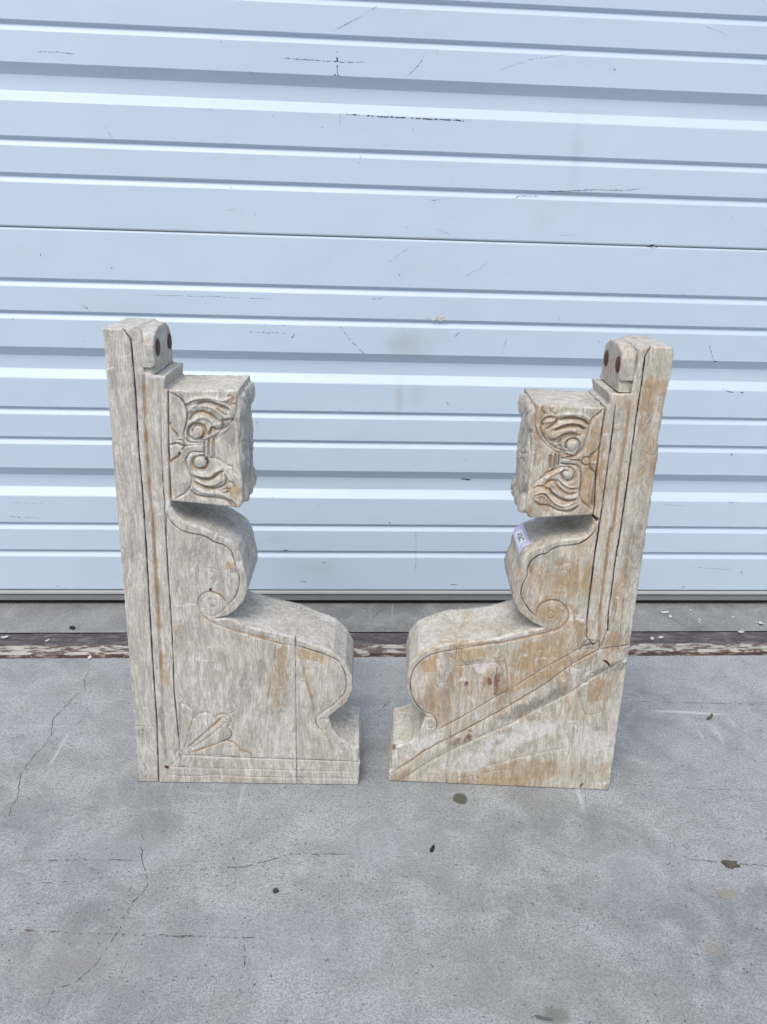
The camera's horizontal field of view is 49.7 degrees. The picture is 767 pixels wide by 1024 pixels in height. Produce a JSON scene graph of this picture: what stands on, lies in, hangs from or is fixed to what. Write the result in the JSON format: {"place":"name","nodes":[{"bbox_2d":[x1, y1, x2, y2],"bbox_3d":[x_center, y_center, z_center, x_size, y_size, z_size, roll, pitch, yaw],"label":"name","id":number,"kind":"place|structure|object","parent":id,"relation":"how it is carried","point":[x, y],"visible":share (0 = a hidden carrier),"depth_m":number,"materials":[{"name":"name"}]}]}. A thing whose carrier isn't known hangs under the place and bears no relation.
{"place":"outdoors","nodes":[
{"label":"outdoors","id":0,"kind":"place"},
{"bbox_2d":[0,655,766,1023],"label":"ground","id":1,"kind":"structure","parent":0,"point":[130,897],"depth_m":0.89,"materials":[{"name":"grey concrete"}]},
{"bbox_2d":[103,318,360,784],"bbox_3d":[-0.159,0.061,0.980,0.274,0.554,0.098,1,19,-2],"label":"corbel","id":2,"kind":"object","parent":1,"relation":"on","point":[234,679],"visible":1,"depth_m":0.96,"materials":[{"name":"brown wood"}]},
{"bbox_2d":[0,632,766,658],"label":"steel sill","id":3,"kind":"structure","parent":1,"relation":"on","point":[38,646],"depth_m":1.38,"materials":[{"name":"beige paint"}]},
{"bbox_2d":[389,335,672,789],"bbox_3d":[0.155,0.069,0.992,0.279,0.550,0.097,2,19,1],"label":"corbel","id":4,"kind":"object","parent":1,"relation":"on","point":[524,686],"visible":1,"depth_m":0.97,"materials":[{"name":"brown wood"}]},
{"bbox_2d":[722,860,740,867],"bbox_3d":[0.385,0.390,0.919,0.019,0.005,0.010,10,21,21],"label":"debris clump","id":5,"kind":"object","parent":1,"relation":"on","point":[729,864],"visible":1,"depth_m":0.92,"materials":[{"name":"brown plant"}]},
{"bbox_2d":[0,602,766,632],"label":"ground","id":6,"kind":"structure","parent":0,"point":[34,617],"depth_m":1.48,"materials":[{"name":"concrete"}]},
{"bbox_2d":[0,0,766,602],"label":"garage door","id":7,"kind":"structure","parent":6,"relation":"on","point":[390,378],"depth_m":1.32,"materials":[{"name":"white metal"}]},
{"bbox_2d":[0,227,766,589],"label":"door panel","id":8,"kind":"structure","parent":7,"relation":"in","point":[389,376],"depth_m":1.39,"materials":[{"name":"white metal"}]},
{"bbox_2d":[0,0,766,248],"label":"door panel","id":9,"kind":"structure","parent":7,"relation":"in","point":[609,122],"depth_m":1.25,"materials":[{"name":"white metal"}]},
{"bbox_2d":[535,1015,552,1019],"bbox_3d":[0.142,0.449,0.735,0.016,0.002,0.004,6,20,11],"label":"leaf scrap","id":10,"kind":"object","parent":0,"point":[542,1017],"visible":1,"depth_m":0.73,"materials":[{"name":"grey"}]}
]}

